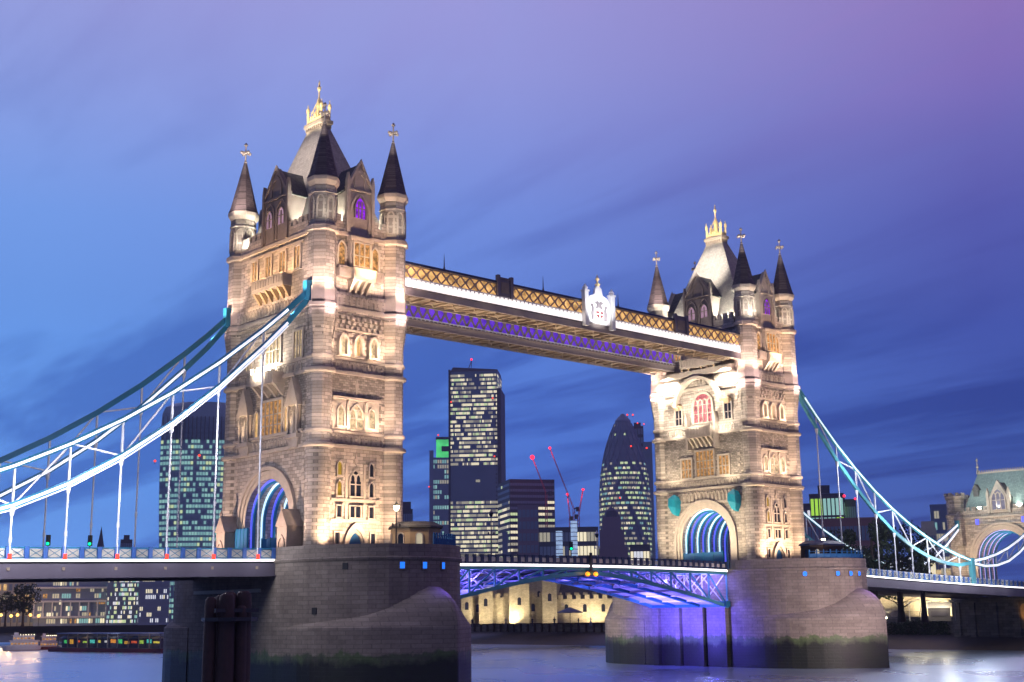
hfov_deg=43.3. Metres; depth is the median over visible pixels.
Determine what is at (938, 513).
building
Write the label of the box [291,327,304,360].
window
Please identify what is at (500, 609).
castle wall
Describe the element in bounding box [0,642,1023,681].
water
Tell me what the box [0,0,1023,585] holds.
sky
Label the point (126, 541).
office building
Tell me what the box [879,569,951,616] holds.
castle wall
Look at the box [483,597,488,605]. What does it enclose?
window
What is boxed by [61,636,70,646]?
stall
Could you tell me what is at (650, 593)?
bascule leaf
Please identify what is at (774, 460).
window
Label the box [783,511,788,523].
window
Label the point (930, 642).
foreshore
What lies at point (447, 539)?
pier railing
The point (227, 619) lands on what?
mooring dolphin
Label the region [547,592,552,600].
window
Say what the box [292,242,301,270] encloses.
window
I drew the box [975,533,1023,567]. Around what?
short chain
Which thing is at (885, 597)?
tree
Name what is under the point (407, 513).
office block
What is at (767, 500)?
window
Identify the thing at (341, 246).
window
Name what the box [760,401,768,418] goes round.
window
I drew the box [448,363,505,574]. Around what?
skyscraper
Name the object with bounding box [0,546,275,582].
side span
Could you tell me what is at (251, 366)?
window
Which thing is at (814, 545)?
control cabin
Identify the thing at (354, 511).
window
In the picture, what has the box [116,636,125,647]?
stall
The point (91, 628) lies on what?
ground
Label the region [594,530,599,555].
street lamp
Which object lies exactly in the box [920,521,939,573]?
building
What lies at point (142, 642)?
stall
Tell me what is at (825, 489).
office block
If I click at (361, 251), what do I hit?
window
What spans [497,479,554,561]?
skyscraper
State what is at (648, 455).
office tower
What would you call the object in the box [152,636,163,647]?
stall
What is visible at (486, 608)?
castle tower
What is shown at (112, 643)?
stall
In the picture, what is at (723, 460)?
window
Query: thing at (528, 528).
office tower
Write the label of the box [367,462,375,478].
window
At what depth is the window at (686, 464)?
213.99 m
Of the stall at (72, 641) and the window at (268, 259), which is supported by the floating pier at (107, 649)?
the stall at (72, 641)
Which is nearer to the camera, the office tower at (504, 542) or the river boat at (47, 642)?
the river boat at (47, 642)
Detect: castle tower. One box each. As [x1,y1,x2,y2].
[461,596,471,623]
[479,587,492,623]
[497,588,503,596]
[509,583,529,623]
[542,578,556,622]
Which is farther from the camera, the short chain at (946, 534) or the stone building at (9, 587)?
the stone building at (9, 587)
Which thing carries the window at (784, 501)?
in the bridge tower at (725, 441)
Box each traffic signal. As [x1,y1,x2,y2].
[45,535,50,545]
[87,535,92,548]
[569,541,572,562]
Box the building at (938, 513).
[930,504,950,573]
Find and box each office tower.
[502,532,507,573]
[517,505,538,562]
[633,423,643,451]
[643,442,655,565]
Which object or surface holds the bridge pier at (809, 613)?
in the water
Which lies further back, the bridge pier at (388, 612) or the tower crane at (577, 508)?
the tower crane at (577, 508)
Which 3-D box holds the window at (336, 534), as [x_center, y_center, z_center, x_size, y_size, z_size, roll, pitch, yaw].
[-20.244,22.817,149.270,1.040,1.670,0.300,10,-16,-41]
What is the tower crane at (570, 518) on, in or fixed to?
on the ground
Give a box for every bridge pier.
[162,543,470,681]
[605,558,889,668]
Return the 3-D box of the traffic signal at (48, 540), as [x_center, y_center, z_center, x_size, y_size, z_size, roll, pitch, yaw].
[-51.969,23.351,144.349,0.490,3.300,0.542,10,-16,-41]
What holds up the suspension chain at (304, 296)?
hanging from the bridge tower at (333, 450)
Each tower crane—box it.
[530,455,551,526]
[549,447,579,520]
[566,493,572,526]
[575,488,583,526]
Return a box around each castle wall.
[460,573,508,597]
[460,592,601,623]
[529,558,583,596]
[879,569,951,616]
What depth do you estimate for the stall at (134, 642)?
317.47 m
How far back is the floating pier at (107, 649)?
320.40 m
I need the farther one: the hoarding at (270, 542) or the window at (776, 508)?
the window at (776, 508)
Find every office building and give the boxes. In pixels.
[32,582,106,625]
[120,535,132,546]
[137,581,169,624]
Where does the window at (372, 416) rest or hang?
in the bridge tower at (333, 450)
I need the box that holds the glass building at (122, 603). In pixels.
[105,581,139,624]
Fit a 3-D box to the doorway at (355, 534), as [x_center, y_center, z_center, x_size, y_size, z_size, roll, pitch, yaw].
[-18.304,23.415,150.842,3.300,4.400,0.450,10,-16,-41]
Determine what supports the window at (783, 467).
in the bridge tower at (725, 441)
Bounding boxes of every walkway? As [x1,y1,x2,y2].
[405,259,740,362]
[406,305,674,374]
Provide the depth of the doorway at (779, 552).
205.39 m
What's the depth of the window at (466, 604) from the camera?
315.18 m
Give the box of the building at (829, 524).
[804,517,880,553]
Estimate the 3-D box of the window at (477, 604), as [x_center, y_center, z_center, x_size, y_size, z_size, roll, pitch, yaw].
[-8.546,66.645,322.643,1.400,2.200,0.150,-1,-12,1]
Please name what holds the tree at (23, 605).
on the ground
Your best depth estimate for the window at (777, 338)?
214.28 m
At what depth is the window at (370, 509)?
153.14 m
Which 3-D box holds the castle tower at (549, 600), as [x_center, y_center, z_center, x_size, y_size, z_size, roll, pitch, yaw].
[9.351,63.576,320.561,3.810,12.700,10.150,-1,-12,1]
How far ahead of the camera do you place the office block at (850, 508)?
615.71 m
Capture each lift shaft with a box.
[555,531,562,557]
[570,521,577,557]
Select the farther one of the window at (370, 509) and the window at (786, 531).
the window at (786, 531)
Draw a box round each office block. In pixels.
[403,502,412,521]
[539,527,598,558]
[629,544,650,564]
[803,503,811,518]
[809,493,844,518]
[817,485,829,493]
[844,499,856,517]
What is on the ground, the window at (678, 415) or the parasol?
the parasol
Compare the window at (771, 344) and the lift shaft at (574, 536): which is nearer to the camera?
the window at (771, 344)
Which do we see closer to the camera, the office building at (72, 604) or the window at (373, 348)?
the window at (373, 348)
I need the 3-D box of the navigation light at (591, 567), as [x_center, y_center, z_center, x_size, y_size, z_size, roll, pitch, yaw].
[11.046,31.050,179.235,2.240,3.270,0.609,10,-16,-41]
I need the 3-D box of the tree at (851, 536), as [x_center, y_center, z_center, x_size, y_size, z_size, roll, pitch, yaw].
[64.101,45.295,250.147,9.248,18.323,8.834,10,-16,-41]
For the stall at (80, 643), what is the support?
on the floating pier at (107, 649)
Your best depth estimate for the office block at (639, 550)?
747.16 m
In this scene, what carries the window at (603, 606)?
in the castle hall
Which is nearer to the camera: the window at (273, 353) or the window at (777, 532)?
the window at (273, 353)
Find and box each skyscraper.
[159,402,225,619]
[429,437,448,534]
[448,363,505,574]
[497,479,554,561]
[599,414,652,564]
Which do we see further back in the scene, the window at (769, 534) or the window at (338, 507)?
the window at (769, 534)
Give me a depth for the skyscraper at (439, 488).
1494.96 m
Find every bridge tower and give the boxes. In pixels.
[215,80,407,557]
[647,205,804,568]
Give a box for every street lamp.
[392,501,400,542]
[488,510,494,553]
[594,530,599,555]
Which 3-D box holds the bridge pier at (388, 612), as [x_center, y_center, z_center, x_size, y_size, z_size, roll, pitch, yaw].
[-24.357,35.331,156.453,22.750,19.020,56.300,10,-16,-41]
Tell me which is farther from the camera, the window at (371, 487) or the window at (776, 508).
the window at (776, 508)
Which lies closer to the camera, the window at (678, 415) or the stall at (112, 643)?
the window at (678, 415)
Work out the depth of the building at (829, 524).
537.64 m
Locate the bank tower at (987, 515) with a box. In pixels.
[944,458,1023,636]
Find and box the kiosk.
[926,602,951,620]
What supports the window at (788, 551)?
in the bridge tower at (725, 441)
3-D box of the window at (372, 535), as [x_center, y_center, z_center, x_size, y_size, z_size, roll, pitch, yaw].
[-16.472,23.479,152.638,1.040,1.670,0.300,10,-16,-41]
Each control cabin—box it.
[388,521,442,543]
[798,540,844,557]
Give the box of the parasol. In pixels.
[557,607,582,625]
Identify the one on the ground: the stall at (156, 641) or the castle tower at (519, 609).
the castle tower at (519, 609)
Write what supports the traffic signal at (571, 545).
on the bascule leaf at (498, 565)
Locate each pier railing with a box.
[433,532,455,544]
[808,549,862,557]
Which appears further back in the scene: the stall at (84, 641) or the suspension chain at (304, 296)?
the stall at (84, 641)
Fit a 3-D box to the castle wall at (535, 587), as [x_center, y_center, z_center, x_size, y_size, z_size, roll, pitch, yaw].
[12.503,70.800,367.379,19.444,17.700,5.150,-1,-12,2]
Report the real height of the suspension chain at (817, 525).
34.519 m
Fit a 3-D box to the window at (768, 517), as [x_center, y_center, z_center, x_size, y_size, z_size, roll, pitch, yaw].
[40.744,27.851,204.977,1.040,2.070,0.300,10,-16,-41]
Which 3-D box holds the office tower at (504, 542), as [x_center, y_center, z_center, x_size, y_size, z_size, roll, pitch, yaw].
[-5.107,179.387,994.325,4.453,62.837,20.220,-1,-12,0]
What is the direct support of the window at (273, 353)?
in the bridge tower at (333, 450)
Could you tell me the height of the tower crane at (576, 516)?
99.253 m
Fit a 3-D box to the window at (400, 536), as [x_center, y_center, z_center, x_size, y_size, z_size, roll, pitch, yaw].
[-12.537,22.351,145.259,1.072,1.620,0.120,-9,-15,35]
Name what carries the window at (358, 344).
in the bridge tower at (333, 450)
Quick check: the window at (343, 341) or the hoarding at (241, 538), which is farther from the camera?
the hoarding at (241, 538)
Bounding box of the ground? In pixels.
[0,620,171,632]
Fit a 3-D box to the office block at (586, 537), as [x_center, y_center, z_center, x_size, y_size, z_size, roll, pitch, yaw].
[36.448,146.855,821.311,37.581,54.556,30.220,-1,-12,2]
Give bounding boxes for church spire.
[97,526,103,546]
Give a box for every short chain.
[892,523,958,567]
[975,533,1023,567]
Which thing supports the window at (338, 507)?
in the bridge tower at (333, 450)
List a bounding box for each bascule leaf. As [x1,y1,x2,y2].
[460,554,589,598]
[516,556,728,607]
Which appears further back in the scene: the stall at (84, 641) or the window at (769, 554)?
the stall at (84, 641)
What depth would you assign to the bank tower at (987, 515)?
277.88 m
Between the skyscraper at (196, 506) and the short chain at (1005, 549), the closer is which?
the short chain at (1005, 549)
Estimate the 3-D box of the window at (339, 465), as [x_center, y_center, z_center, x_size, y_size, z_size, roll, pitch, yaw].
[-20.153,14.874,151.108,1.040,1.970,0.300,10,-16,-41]
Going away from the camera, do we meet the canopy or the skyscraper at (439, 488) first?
the canopy
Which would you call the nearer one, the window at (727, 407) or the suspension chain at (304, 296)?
the suspension chain at (304, 296)
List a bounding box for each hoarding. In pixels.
[234,528,248,557]
[261,537,276,557]
[683,551,724,567]
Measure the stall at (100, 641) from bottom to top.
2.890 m
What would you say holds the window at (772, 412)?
in the bridge tower at (725, 441)
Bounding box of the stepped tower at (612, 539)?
[599,507,627,584]
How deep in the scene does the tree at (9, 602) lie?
381.06 m
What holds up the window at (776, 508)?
in the bridge tower at (725, 441)
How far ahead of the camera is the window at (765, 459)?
206.85 m
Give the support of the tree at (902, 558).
on the ground
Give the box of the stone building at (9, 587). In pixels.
[0,582,34,625]
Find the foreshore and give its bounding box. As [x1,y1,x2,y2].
[0,631,1023,650]
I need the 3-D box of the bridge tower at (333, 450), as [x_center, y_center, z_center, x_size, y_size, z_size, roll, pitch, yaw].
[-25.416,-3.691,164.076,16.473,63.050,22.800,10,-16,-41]
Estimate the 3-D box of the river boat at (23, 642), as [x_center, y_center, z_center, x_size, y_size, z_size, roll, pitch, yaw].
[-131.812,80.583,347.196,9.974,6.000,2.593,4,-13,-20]
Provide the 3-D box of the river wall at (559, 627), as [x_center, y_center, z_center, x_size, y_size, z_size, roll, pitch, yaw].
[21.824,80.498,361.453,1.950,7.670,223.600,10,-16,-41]
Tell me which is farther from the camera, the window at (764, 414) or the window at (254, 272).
the window at (764, 414)
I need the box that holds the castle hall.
[557,577,611,622]
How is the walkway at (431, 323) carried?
attached to the bridge tower at (725, 441)
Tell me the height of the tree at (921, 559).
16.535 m
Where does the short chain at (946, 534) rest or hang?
attached to the bank tower at (987, 515)
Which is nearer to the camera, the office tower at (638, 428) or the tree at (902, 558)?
the tree at (902, 558)
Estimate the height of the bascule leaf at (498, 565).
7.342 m
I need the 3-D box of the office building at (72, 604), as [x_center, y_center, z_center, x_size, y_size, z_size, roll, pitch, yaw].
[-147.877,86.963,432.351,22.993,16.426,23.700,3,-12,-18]
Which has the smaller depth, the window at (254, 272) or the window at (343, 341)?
the window at (343, 341)
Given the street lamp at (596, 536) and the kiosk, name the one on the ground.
the kiosk
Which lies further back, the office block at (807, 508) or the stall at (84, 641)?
the office block at (807, 508)
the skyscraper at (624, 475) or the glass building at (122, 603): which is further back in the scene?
the skyscraper at (624, 475)
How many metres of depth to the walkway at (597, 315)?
183.09 m
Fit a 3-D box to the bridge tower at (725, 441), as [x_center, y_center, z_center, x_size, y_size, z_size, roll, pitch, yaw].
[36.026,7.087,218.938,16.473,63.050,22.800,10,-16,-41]
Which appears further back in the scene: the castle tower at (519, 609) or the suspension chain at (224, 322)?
the castle tower at (519, 609)
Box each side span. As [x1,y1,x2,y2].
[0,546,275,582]
[866,568,1023,598]
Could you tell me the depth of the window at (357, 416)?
153.98 m
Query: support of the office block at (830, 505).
on the ground
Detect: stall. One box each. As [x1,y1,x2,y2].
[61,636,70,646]
[69,636,75,646]
[75,636,84,647]
[82,636,90,647]
[88,636,96,647]
[95,636,103,647]
[102,636,111,647]
[109,636,116,647]
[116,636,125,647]
[122,636,132,647]
[131,636,140,647]
[139,636,147,647]
[145,636,154,647]
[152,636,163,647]
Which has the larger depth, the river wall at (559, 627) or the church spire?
the church spire
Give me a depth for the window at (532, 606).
322.49 m
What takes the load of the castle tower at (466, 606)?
on the ground
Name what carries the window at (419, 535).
in the control cabin at (415, 532)
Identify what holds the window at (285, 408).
in the bridge tower at (333, 450)
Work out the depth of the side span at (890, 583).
241.72 m
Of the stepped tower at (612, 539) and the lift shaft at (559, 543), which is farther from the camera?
the stepped tower at (612, 539)
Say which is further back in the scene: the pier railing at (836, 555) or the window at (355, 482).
the pier railing at (836, 555)
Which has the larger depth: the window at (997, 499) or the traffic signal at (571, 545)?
the window at (997, 499)
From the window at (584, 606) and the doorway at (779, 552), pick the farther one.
the window at (584, 606)
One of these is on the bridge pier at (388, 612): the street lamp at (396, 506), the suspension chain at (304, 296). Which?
the street lamp at (396, 506)
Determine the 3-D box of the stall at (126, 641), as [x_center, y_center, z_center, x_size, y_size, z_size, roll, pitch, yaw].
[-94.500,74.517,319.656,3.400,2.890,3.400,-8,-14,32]
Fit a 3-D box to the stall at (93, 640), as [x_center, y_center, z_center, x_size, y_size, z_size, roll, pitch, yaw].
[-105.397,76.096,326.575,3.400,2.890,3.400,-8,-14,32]
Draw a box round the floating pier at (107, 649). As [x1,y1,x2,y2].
[48,632,163,652]
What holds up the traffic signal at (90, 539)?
on the side span at (91, 564)
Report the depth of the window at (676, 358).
218.64 m
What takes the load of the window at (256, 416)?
in the bridge tower at (333, 450)
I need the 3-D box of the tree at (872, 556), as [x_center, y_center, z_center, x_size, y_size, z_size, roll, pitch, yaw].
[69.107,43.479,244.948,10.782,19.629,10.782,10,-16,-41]
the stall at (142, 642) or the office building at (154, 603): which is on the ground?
the office building at (154, 603)
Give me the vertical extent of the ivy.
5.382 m
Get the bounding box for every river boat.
[2,632,41,650]
[39,633,60,649]
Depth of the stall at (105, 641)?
323.05 m
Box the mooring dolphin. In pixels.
[201,591,258,681]
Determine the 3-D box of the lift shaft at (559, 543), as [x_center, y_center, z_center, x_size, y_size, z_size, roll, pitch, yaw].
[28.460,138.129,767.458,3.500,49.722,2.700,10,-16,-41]
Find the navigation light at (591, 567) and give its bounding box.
[586,553,597,575]
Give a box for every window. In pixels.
[243,342,254,373]
[249,259,259,286]
[253,411,258,437]
[259,396,283,438]
[264,253,272,277]
[264,332,282,366]
[278,248,287,272]
[283,406,289,431]
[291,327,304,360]
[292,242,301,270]
[332,531,340,544]
[335,404,346,427]
[335,460,343,476]
[335,479,343,496]
[335,504,343,518]
[336,240,346,265]
[336,332,349,356]
[348,404,364,431]
[348,469,362,497]
[348,505,362,519]
[351,335,364,358]
[352,241,371,269]
[366,337,379,360]
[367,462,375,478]
[367,482,375,498]
[367,506,375,519]
[368,408,376,430]
[369,532,375,543]
[372,247,380,272]
[397,532,404,542]
[415,532,422,543]
[464,601,469,609]
[475,603,478,611]
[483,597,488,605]
[516,596,521,604]
[530,602,535,610]
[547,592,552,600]
[582,603,587,611]
[600,603,605,611]
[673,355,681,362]
[674,408,683,426]
[680,458,693,479]
[691,391,713,424]
[694,448,715,477]
[717,453,730,475]
[723,401,733,419]
[756,331,762,350]
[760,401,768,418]
[763,454,769,471]
[765,332,777,352]
[765,495,770,507]
[766,510,771,522]
[766,528,771,538]
[767,548,771,558]
[768,402,777,419]
[771,453,779,473]
[773,502,781,523]
[774,528,782,538]
[776,335,779,353]
[776,403,785,420]
[780,456,785,472]
[782,497,787,508]
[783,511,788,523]
[784,529,789,539]
[786,549,790,558]
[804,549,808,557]
[990,488,1006,510]
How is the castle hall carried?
on the ground
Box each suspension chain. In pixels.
[0,280,311,558]
[0,308,231,553]
[799,388,976,583]
[804,512,886,569]
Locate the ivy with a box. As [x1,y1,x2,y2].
[887,618,950,634]
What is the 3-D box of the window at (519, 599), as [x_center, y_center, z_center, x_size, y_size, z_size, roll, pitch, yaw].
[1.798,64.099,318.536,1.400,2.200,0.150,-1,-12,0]
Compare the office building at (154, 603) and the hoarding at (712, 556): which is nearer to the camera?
the hoarding at (712, 556)
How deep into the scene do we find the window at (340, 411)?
152.48 m
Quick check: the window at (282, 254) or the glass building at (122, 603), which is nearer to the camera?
the window at (282, 254)
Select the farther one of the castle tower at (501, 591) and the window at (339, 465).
the castle tower at (501, 591)
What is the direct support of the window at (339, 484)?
in the bridge tower at (333, 450)
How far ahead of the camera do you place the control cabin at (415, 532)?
145.03 m
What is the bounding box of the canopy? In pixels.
[907,599,955,619]
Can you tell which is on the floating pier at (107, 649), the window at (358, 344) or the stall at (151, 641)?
the stall at (151, 641)
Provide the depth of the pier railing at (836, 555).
193.84 m
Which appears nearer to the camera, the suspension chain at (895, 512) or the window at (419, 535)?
the window at (419, 535)
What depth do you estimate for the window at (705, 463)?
211.24 m
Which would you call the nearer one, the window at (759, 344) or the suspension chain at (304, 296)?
the suspension chain at (304, 296)
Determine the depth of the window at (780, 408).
211.26 m
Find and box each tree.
[0,591,20,627]
[14,583,41,626]
[825,528,857,553]
[848,520,897,597]
[868,520,919,621]
[878,595,914,606]
[904,534,938,621]
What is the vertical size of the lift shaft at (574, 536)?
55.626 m
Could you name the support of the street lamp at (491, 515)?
on the bascule leaf at (498, 565)
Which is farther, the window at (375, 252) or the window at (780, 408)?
the window at (780, 408)
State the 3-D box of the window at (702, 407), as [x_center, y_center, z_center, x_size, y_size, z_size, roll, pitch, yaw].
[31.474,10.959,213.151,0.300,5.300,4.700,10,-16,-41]
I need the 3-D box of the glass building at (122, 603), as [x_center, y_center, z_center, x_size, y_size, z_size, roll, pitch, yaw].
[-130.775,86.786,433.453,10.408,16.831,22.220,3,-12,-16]
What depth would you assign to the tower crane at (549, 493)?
1055.62 m
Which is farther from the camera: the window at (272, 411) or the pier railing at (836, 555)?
the pier railing at (836, 555)
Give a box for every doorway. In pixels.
[343,522,367,543]
[772,541,786,558]
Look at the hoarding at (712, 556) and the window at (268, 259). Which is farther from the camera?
the hoarding at (712, 556)
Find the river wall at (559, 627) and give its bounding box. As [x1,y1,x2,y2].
[470,611,953,633]

